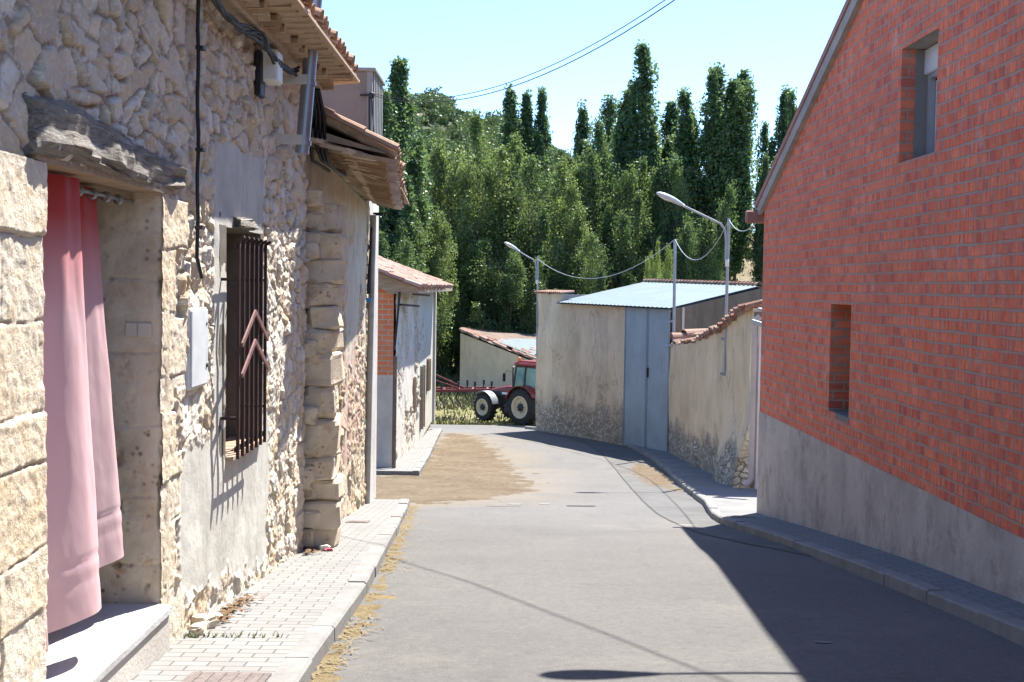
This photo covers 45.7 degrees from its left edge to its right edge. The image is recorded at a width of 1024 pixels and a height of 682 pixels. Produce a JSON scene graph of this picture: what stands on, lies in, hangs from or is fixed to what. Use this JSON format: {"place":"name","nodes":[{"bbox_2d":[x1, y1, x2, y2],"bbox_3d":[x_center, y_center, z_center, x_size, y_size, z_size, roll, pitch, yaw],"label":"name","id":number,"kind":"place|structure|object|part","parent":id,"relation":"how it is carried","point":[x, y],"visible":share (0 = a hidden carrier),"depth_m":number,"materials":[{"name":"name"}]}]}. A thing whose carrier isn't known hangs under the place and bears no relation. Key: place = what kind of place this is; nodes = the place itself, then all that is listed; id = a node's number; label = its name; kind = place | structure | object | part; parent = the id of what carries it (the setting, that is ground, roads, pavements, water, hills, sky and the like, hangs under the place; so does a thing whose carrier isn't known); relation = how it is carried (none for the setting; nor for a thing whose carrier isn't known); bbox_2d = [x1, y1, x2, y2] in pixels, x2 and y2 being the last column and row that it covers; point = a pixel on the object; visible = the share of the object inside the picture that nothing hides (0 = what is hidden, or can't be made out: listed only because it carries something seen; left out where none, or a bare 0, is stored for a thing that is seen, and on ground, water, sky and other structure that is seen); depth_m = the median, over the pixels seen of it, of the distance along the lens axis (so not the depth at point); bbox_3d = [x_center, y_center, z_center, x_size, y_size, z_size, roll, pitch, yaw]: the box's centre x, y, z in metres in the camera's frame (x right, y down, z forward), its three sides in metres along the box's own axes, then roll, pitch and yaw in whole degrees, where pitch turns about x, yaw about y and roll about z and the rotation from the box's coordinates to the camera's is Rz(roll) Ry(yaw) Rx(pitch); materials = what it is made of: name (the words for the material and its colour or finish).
{"place":"outdoors","nodes":[
{"label":"outdoors","id":0,"kind":"place"},
{"bbox_2d":[129,499,399,681],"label":"pavement","id":1,"kind":"structure","parent":0,"point":[300,590],"depth_m":8.65,"materials":[{"name":"grey tile"}]},
{"bbox_2d":[188,621,207,634],"bbox_3d":[-2.029,1.871,7.843,0.106,0.097,0.147,1,3,0],"label":"fallen stone","id":2,"kind":"object","parent":1,"relation":"on","point":[199,628],"visible":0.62,"depth_m":7.79,"materials":[{"name":"beige stone"}]},
{"bbox_2d":[190,613,217,629],"bbox_3d":[-2.049,1.875,8.043,0.170,0.117,0.126,3,3,36],"label":"fallen stone","id":3,"kind":"object","parent":1,"relation":"on","point":[211,620],"visible":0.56,"depth_m":8.02,"materials":[{"name":"beige stone"}]},
{"bbox_2d":[208,613,222,621],"bbox_3d":[-2.026,1.899,8.293,0.110,0.076,0.089,0,3,-22],"label":"fallen stone","id":4,"kind":"object","parent":1,"relation":"on","point":[219,615],"visible":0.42,"depth_m":8.28,"materials":[{"name":"beige stone"}]},
{"bbox_2d":[181,671,271,681],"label":"drain cover","id":5,"kind":"object","parent":1,"relation":"on","point":[193,676],"visible":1,"depth_m":6.58,"materials":[{"name":"concrete"}]},
{"bbox_2d":[182,630,282,637],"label":"weeds","id":6,"kind":"object","parent":1,"relation":"on","point":[192,634],"visible":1,"depth_m":7.74,"materials":[{"name":"plant"}]},
{"bbox_2d":[214,547,321,622],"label":"leaves","id":7,"kind":"object","parent":1,"relation":"on","point":[229,608],"visible":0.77,"depth_m":8.71,"materials":[{"name":"brown plant"}]},
{"bbox_2d":[319,544,332,550],"bbox_3d":[-1.885,2.094,12.280,0.122,0.055,0.157,0,3,-27],"label":"litter scrap","id":8,"kind":"object","parent":1,"relation":"on","point":[326,547],"visible":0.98,"depth_m":12.27,"materials":[{"name":"paper"}]},
{"bbox_2d":[345,520,369,522],"bbox_3d":[-2.036,2.384,16.026,0.300,0.016,0.300,1,-4,0],"label":"drain cover","id":9,"kind":"object","parent":1,"relation":"on","point":[358,521],"visible":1,"depth_m":15.95,"materials":[{"name":"metal"}]},
{"bbox_2d":[376,428,437,474],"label":"pavement","id":10,"kind":"structure","parent":0,"point":[408,463],"depth_m":31.84,"materials":[{"name":"grey concrete"}]},
{"bbox_2d":[430,359,535,425],"bbox_3d":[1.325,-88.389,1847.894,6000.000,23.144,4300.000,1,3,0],"label":"ground","id":11,"kind":"structure","parent":0,"point":[469,411],"depth_m":59.19,"materials":[{"name":"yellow plant"}]},
{"bbox_2d":[0,0,359,681],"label":"stone house","id":12,"kind":"structure","parent":11,"relation":"on","point":[99,95],"depth_m":7.27,"materials":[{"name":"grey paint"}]},
{"bbox_2d":[41,174,133,651],"bbox_3d":[-2.239,0.290,6.323,0.306,2.215,1.776,1,3,0],"label":"door curtain","id":13,"kind":"object","parent":12,"relation":"hanging from","point":[84,543],"depth_m":5.97,"materials":[{"name":"fabric"}]},
{"bbox_2d":[185,307,207,389],"bbox_3d":[-2.101,0.043,8.017,0.100,0.530,0.440,1,3,0],"label":"meter box","id":14,"kind":"object","parent":12,"relation":"attached to","point":[196,374],"visible":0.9,"depth_m":7.95,"materials":[{"name":"grey plastic"}]},
{"bbox_2d":[190,309,207,387],"bbox_3d":[-2.062,0.044,8.016,0.022,0.500,0.410,1,3,0],"label":"box door","id":15,"kind":"structure","parent":14,"relation":"in","point":[198,318],"depth_m":7.98,"materials":[{"name":"white plastic"}]},
{"bbox_2d":[195,0,205,278],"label":"wall cable","id":16,"kind":"object","parent":12,"relation":"attached to","point":[198,149],"depth_m":7.82,"materials":[{"name":"black rubber"}]},
{"bbox_2d":[219,212,265,461],"bbox_3d":[-2.234,-0.059,9.468,0.481,1.900,1.600,1,3,0],"label":"window","id":17,"kind":"structure","parent":12,"relation":"in","point":[228,236],"depth_m":10.05,"materials":[{"name":"metal"}]},
{"bbox_2d":[211,0,299,76],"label":"cable bundle","id":18,"kind":"object","parent":12,"relation":"attached to","point":[239,27],"visible":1,"depth_m":9.10,"materials":[{"name":"black rubber"}]},
{"bbox_2d":[254,49,282,98],"bbox_3d":[-1.980,-2.171,9.884,0.165,0.390,0.340,1,3,0],"label":"junction box","id":19,"kind":"object","parent":12,"relation":"attached to","point":[268,72],"visible":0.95,"depth_m":9.81,"materials":[{"name":"white plastic"}]},
{"bbox_2d":[274,0,321,154],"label":"service mast","id":20,"kind":"object","parent":12,"relation":"attached to","point":[306,81],"visible":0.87,"depth_m":10.61,"materials":[{"name":"metal"}]},
{"bbox_2d":[321,67,384,498],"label":"rendered house","id":21,"kind":"structure","parent":11,"relation":"on","point":[348,101],"depth_m":20.85,"materials":[{"name":"white paint"}]},
{"bbox_2d":[360,92,374,131],"bbox_3d":[-2.441,-3.544,20.693,0.317,1.391,0.100,1,3,0],"label":"wire bracket","id":22,"kind":"object","parent":21,"relation":"attached to","point":[371,95],"visible":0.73,"depth_m":20.66,"materials":[{"name":"grey metal"}]},
{"bbox_2d":[375,0,664,98],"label":"overhead wire","id":23,"kind":"object","parent":22,"relation":"attached to","point":[546,67],"visible":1,"depth_m":15.38,"materials":[{"name":"black rubber"}]},
{"bbox_2d":[376,0,674,102],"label":"overhead wire","id":24,"kind":"object","parent":22,"relation":"attached to","point":[547,72],"visible":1,"depth_m":15.41,"materials":[{"name":"black rubber"}]},
{"bbox_2d":[303,106,408,547],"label":"rubble cottage","id":25,"kind":"structure","parent":11,"relation":"on","point":[337,229],"depth_m":12.51,"materials":[{"name":"stone"}]},
{"bbox_2d":[309,88,346,176],"bbox_3d":[-1.970,-2.188,13.210,0.204,0.707,2.615,1,3,0],"label":"cable loop","id":26,"kind":"object","parent":25,"relation":"attached to","point":[319,115],"visible":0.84,"depth_m":12.30,"materials":[{"name":"black rubber"}]},
{"bbox_2d":[378,86,429,265],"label":"poplar tree","id":27,"kind":"object","parent":11,"relation":"on","point":[388,118],"visible":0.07,"depth_m":73.19,"materials":[{"name":"green plant"}]},
{"bbox_2d":[379,55,436,273],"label":"poplar tree","id":28,"kind":"object","parent":11,"relation":"on","point":[398,78],"visible":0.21,"depth_m":75.05,"materials":[{"name":"green plant"}]},
{"bbox_2d":[378,218,438,304],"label":"leafy tree","id":29,"kind":"object","parent":11,"relation":"on","point":[404,255],"visible":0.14,"depth_m":71.08,"materials":[{"name":"green plant"}]},
{"bbox_2d":[376,255,453,466],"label":"brick fronted house","id":30,"kind":"structure","parent":11,"relation":"on","point":[414,352],"depth_m":32.57,"materials":[{"name":"paint"}]},
{"bbox_2d":[392,292,429,467],"bbox_3d":[-2.624,0.874,32.109,0.496,4.381,5.930,1,3,0],"label":"brown downpipe","id":31,"kind":"object","parent":30,"relation":"attached to","point":[394,408],"visible":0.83,"depth_m":29.21,"materials":[{"name":"black metal"}]},
{"bbox_2d":[412,377,416,412],"bbox_3d":[-2.924,1.603,36.261,0.100,1.050,0.490,1,3,0],"label":"window","id":32,"kind":"structure","parent":30,"relation":"in","point":[415,378],"depth_m":36.03,"materials":[{"name":"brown wood"}]},
{"bbox_2d":[420,364,425,429],"bbox_3d":[-2.953,1.838,39.925,0.150,2.110,0.860,1,3,0],"label":"door","id":33,"kind":"structure","parent":30,"relation":"in","point":[422,367],"depth_m":39.54,"materials":[{"name":"brown wood"}]},
{"bbox_2d":[426,358,430,391],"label":"window","id":34,"kind":"structure","parent":30,"relation":"in","point":[428,369],"depth_m":42.41,"materials":[{"name":"brown wood"}]},
{"bbox_2d":[406,132,457,363],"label":"poplar tree","id":35,"kind":"object","parent":11,"relation":"on","point":[416,140],"visible":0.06,"depth_m":77.36,"materials":[{"name":"green plant"}]},
{"bbox_2d":[408,195,458,365],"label":"leafy tree","id":36,"kind":"object","parent":11,"relation":"on","point":[441,315],"visible":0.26,"depth_m":75.64,"materials":[{"name":"green plant"}]},
{"bbox_2d":[405,141,517,374],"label":"leafy tree","id":37,"kind":"object","parent":11,"relation":"on","point":[464,231],"visible":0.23,"depth_m":82.17,"materials":[{"name":"green plant"}]},
{"bbox_2d":[435,374,494,407],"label":"field cultivator","id":38,"kind":"object","parent":11,"relation":"on","point":[452,388],"visible":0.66,"depth_m":55.77,"materials":[{"name":"red paint"}]},
{"bbox_2d":[440,257,495,374],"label":"leafy tree","id":39,"kind":"object","parent":11,"relation":"on","point":[457,349],"visible":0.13,"depth_m":82.32,"materials":[{"name":"green plant"}]},
{"bbox_2d":[427,108,547,337],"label":"leafy tree","id":40,"kind":"object","parent":11,"relation":"on","point":[464,175],"visible":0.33,"depth_m":83.82,"materials":[{"name":"green plant"}]},
{"bbox_2d":[458,327,535,393],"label":"stone shed","id":41,"kind":"structure","parent":11,"relation":"on","point":[480,361],"depth_m":70.12,"materials":[{"name":"paint"}]},
{"bbox_2d":[448,234,547,359],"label":"leafy tree","id":42,"kind":"object","parent":11,"relation":"on","point":[521,299],"visible":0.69,"depth_m":78.27,"materials":[{"name":"green plant"}]},
{"bbox_2d":[472,357,535,425],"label":"tractor","id":43,"kind":"object","parent":11,"relation":"on","point":[515,401],"visible":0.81,"depth_m":52.01,"materials":[{"name":"metal"}]},
{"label":"window","id":44,"kind":"part","parent":43,"relation":"part of","materials":[{"name":"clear glass"}]},
{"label":"window","id":45,"kind":"part","parent":43,"relation":"part of","materials":[{"name":"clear glass"}]},
{"bbox_2d":[495,83,531,257],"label":"poplar tree","id":46,"kind":"object","parent":11,"relation":"on","point":[512,119],"visible":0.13,"depth_m":116.83,"materials":[{"name":"green plant"}]},
{"bbox_2d":[457,147,582,337],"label":"leafy tree","id":47,"kind":"object","parent":11,"relation":"on","point":[517,194],"visible":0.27,"depth_m":81.87,"materials":[{"name":"green plant"}]},
{"bbox_2d":[519,88,550,221],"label":"poplar tree","id":48,"kind":"object","parent":11,"relation":"on","point":[526,110],"visible":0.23,"depth_m":118.81,"materials":[{"name":"green plant"}]},
{"bbox_2d":[522,86,558,230],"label":"poplar tree","id":49,"kind":"object","parent":11,"relation":"on","point":[541,122],"visible":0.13,"depth_m":119.78,"materials":[{"name":"green plant"}]},
{"bbox_2d":[498,155,605,324],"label":"leafy tree","id":50,"kind":"object","parent":11,"relation":"on","point":[562,216],"visible":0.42,"depth_m":84.25,"materials":[{"name":"green plant"}]},
{"bbox_2d":[534,227,612,320],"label":"leafy tree","id":51,"kind":"object","parent":11,"relation":"on","point":[581,288],"visible":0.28,"depth_m":80.80,"materials":[{"name":"green plant"}]},
{"bbox_2d":[571,99,612,187],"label":"poplar tree","id":52,"kind":"object","parent":11,"relation":"on","point":[581,125],"visible":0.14,"depth_m":106.89,"materials":[{"name":"green plant"}]},
{"bbox_2d":[549,115,648,292],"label":"leafy tree","id":53,"kind":"object","parent":11,"relation":"on","point":[599,172],"visible":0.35,"depth_m":87.64,"materials":[{"name":"green plant"}]},
{"bbox_2d":[585,93,617,190],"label":"poplar tree","id":54,"kind":"object","parent":11,"relation":"on","point":[608,112],"visible":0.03,"depth_m":106.88,"materials":[{"name":"green plant"}]},
{"bbox_2d":[608,88,640,254],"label":"poplar tree","id":55,"kind":"object","parent":11,"relation":"on","point":[623,151],"visible":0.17,"depth_m":94.75,"materials":[{"name":"green plant"}]},
{"bbox_2d":[584,189,677,290],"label":"leafy tree","id":56,"kind":"object","parent":11,"relation":"on","point":[634,274],"visible":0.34,"depth_m":85.26,"materials":[{"name":"green plant"}]},
{"bbox_2d":[606,39,676,271],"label":"poplar tree","id":57,"kind":"object","parent":11,"relation":"on","point":[646,126],"visible":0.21,"depth_m":93.68,"materials":[{"name":"green plant"}]},
{"bbox_2d":[534,278,761,451],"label":"plastered barn","id":58,"kind":"structure","parent":11,"relation":"on","point":[602,365],"depth_m":41.31,"materials":[{"name":"paint"}]},
{"bbox_2d":[504,242,538,355],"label":"street lamp","id":59,"kind":"object","parent":58,"relation":"attached to","point":[518,250],"visible":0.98,"depth_m":47.79,"materials":[{"name":"grey metal"}]},
{"bbox_2d":[622,307,647,447],"bbox_3d":[3.910,1.175,38.480,0.075,4.490,1.759,0,3,-18],"label":"door","id":60,"kind":"structure","parent":58,"relation":"in","point":[635,337],"depth_m":38.48,"materials":[{"name":"blue metal"}]},
{"bbox_2d":[645,308,671,451],"bbox_3d":[4.427,1.208,36.860,0.075,4.395,1.603,0,3,-18],"label":"door","id":61,"kind":"structure","parent":58,"relation":"in","point":[658,330],"depth_m":36.87,"materials":[{"name":"blue metal"}]},
{"bbox_2d":[642,238,672,282],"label":"leafy tree","id":62,"kind":"object","parent":11,"relation":"on","point":[651,271],"visible":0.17,"depth_m":73.90,"materials":[{"name":"green plant"}]},
{"bbox_2d":[658,100,695,199],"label":"poplar tree","id":63,"kind":"object","parent":11,"relation":"on","point":[670,114],"visible":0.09,"depth_m":96.93,"materials":[{"name":"green plant"}]},
{"bbox_2d":[639,153,739,283],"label":"leafy tree","id":64,"kind":"object","parent":11,"relation":"on","point":[672,183],"visible":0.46,"depth_m":86.61,"materials":[{"name":"green plant"}]},
{"bbox_2d":[690,107,703,211],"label":"poplar tree","id":65,"kind":"object","parent":11,"relation":"on","point":[692,112],"depth_m":103.12,"materials":[{"name":"green plant"}]},
{"bbox_2d":[672,216,725,284],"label":"leafy tree","id":66,"kind":"object","parent":11,"relation":"on","point":[687,272],"visible":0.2,"depth_m":83.25,"materials":[{"name":"green plant"}]},
{"bbox_2d":[661,62,755,284],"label":"poplar tree","id":67,"kind":"object","parent":11,"relation":"on","point":[710,144],"visible":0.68,"depth_m":90.72,"materials":[{"name":"green plant"}]},
{"bbox_2d":[668,299,761,487],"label":"courtyard wall","id":68,"kind":"structure","parent":11,"relation":"on","point":[709,417],"depth_m":28.69,"materials":[{"name":"paint"}]},
{"bbox_2d":[666,239,676,346],"bbox_3d":[4.689,-1.408,35.791,0.105,3.164,0.396,-1,3,-34],"label":"cable pole","id":69,"kind":"object","parent":68,"relation":"attached to","point":[674,287],"visible":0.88,"depth_m":35.63,"materials":[{"name":"grey metal"}]},
{"bbox_2d":[538,240,673,278],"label":"sagging wire","id":70,"kind":"object","parent":69,"relation":"attached to","point":[614,274],"visible":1,"depth_m":40.18,"materials":[{"name":"grey paint"}]},
{"bbox_2d":[675,224,726,259],"bbox_3d":[4.854,-2.531,31.615,0.020,0.837,8.007,1,3,-1],"label":"sagging wire","id":71,"kind":"object","parent":69,"relation":"attached to","point":[707,253],"visible":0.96,"depth_m":30.64,"materials":[{"name":"grey paint"}]},
{"bbox_2d":[669,332,700,338],"bbox_3d":[5.062,-0.156,35.200,0.920,0.196,0.397,0,3,-9],"label":"ridge tile","id":72,"kind":"object","parent":68,"relation":"on","point":[678,335],"visible":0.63,"depth_m":35.03,"materials":[{"name":"ceramic"}]},
{"bbox_2d":[679,328,706,335],"bbox_3d":[5.344,-0.267,35.396,0.920,0.196,0.397,-1,3,-32],"label":"ridge tile","id":73,"kind":"object","parent":72,"relation":"on","point":[690,331],"visible":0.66,"depth_m":35.21,"materials":[{"name":"ceramic"}]},
{"bbox_2d":[656,192,729,375],"bbox_3d":[4.235,-1.282,27.570,2.030,4.154,0.290,1,3,-6],"label":"street lamp","id":74,"kind":"object","parent":68,"relation":"attached to","point":[668,197],"visible":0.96,"depth_m":27.59,"materials":[{"name":"grey metal"}]},
{"bbox_2d":[703,68,759,284],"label":"poplar tree","id":75,"kind":"object","parent":11,"relation":"on","point":[746,82],"visible":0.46,"depth_m":91.36,"materials":[{"name":"green plant"}]},
{"bbox_2d":[747,152,775,286],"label":"poplar tree","id":76,"kind":"object","parent":11,"relation":"on","point":[757,247],"visible":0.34,"depth_m":91.24,"materials":[{"name":"green plant"}]},
{"bbox_2d":[753,84,797,230],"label":"poplar tree","id":77,"kind":"object","parent":11,"relation":"on","point":[787,108],"visible":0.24,"depth_m":99.03,"materials":[{"name":"green plant"}]},
{"bbox_2d":[745,0,1023,603],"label":"red brick house","id":78,"kind":"structure","parent":11,"relation":"on","point":[889,206],"depth_m":12.62,"materials":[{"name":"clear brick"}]},
{"bbox_2d":[729,220,755,231],"bbox_3d":[4.516,-2.355,23.515,0.018,0.470,8.244,1,3,6],"label":"sagging wire","id":79,"kind":"object","parent":78,"relation":"attached to","point":[744,230],"visible":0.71,"depth_m":23.41,"materials":[{"name":"grey paint"}]},
{"bbox_2d":[829,410,848,423],"bbox_3d":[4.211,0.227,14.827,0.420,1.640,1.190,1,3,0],"label":"window sill","id":80,"kind":"structure","parent":78,"relation":"in","point":[842,415],"depth_m":14.83,"materials":[{"name":"concrete"}]},
{"bbox_2d":[904,28,938,164],"bbox_3d":[4.274,-2.425,12.150,0.420,1.480,1.360,1,3,0],"label":"window","id":81,"kind":"structure","parent":78,"relation":"in","point":[926,47],"depth_m":12.61,"materials":[{"name":"grey glass"}]},
{"bbox_2d":[404,109,755,285],"bbox_3d":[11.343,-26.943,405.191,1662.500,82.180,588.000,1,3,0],"label":"hill","id":82,"kind":"structure","parent":0,"point":[746,277],"depth_m":223.51,"materials":[{"name":"green plant"}]},
{"bbox_2d":[386,86,751,258],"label":"hill woodland","id":83,"kind":"object","parent":82,"relation":"on","point":[438,113],"visible":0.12,"depth_m":267.11,"materials":[{"name":"green plant"}]},
{"bbox_2d":[322,0,845,229],"label":"sky","id":84,"kind":"structure","parent":0,"point":[460,47],"materials":[{"name":"blue"}]},
{"bbox_2d":[316,424,1023,681],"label":"road","id":85,"kind":"structure","parent":0,"point":[524,593],"depth_m":9.71,"materials":[{"name":"grey asphalt"}]},
{"bbox_2d":[268,499,409,681],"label":"kerb","id":86,"kind":"structure","parent":85,"relation":"on","point":[306,654],"depth_m":8.60,"materials":[{"name":"concrete"}]},
{"bbox_2d":[310,505,425,681],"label":"straw","id":87,"kind":"object","parent":85,"relation":"on","point":[362,612],"visible":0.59,"depth_m":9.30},
{"bbox_2d":[364,212,382,503],"bbox_3d":[-2.288,0.370,20.007,0.279,4.960,0.166,1,3,0],"label":"cable post","id":88,"kind":"object","parent":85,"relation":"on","point":[371,293],"visible":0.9,"depth_m":19.99,"materials":[{"name":"grey metal"}]},
{"bbox_2d":[413,428,441,475],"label":"kerb","id":89,"kind":"structure","parent":85,"relation":"on","point":[418,468],"depth_m":33.68,"materials":[{"name":"concrete"}]},
{"bbox_2d":[374,433,548,503],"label":"gravel","id":90,"kind":"structure","parent":85,"relation":"on","point":[460,470],"depth_m":27.47,"materials":[{"name":"beige gravel"}]},
{"bbox_2d":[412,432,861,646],"bbox_3d":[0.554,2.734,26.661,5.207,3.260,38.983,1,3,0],"label":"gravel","id":91,"kind":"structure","parent":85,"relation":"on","point":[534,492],"depth_m":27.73,"materials":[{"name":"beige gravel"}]},
{"bbox_2d":[628,463,684,490],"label":"dirt","id":92,"kind":"structure","parent":85,"relation":"on","point":[644,472],"depth_m":29.05,"materials":[{"name":"brown soil"}]},
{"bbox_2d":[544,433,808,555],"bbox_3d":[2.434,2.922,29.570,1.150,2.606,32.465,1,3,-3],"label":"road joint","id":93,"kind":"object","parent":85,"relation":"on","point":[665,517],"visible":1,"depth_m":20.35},
{"bbox_2d":[525,426,1023,646],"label":"kerb","id":94,"kind":"structure","parent":85,"relation":"on","point":[1006,626],"depth_m":11.27,"materials":[{"name":"concrete"}]},
{"bbox_2d":[814,640,831,642],"bbox_3d":[2.125,2.057,8.298,0.132,0.011,0.100,1,3,0],"label":"road patch","id":95,"kind":"object","parent":85,"relation":"on","point":[823,641],"visible":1,"depth_m":8.31,"materials":[{"name":"grey asphalt"}]},
{"bbox_2d":[545,433,810,555],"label":"road","id":96,"kind":"structure","parent":0,"point":[671,505],"depth_m":22.96,"materials":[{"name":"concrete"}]},
{"bbox_2d":[640,447,770,517],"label":"pavement","id":97,"kind":"structure","parent":0,"point":[727,500],"depth_m":24.54,"materials":[{"name":"concrete"}]},
{"bbox_2d":[727,515,755,517],"bbox_3d":[3.461,2.654,18.336,0.400,0.014,0.300,1,-4,0],"label":"drain cover","id":98,"kind":"object","parent":97,"relation":"on","point":[739,516],"visible":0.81,"depth_m":18.27,"materials":[{"name":"metal"}]},
{"bbox_2d":[743,308,761,486],"bbox_3d":[5.068,1.161,24.260,0.325,3.640,0.861,-1,3,-40],"label":"downpipe","id":99,"kind":"object","parent":97,"relation":"on","point":[755,321],"visible":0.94,"depth_m":24.43,"materials":[{"name":"metal"}]},
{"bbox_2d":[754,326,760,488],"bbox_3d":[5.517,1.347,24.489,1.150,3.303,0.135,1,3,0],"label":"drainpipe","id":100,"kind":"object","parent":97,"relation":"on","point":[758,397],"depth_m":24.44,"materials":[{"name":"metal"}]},
{"bbox_2d":[732,517,1023,620],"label":"pavement","id":101,"kind":"structure","parent":0,"point":[961,588],"depth_m":11.71,"materials":[{"name":"grey concrete"}]}
]}

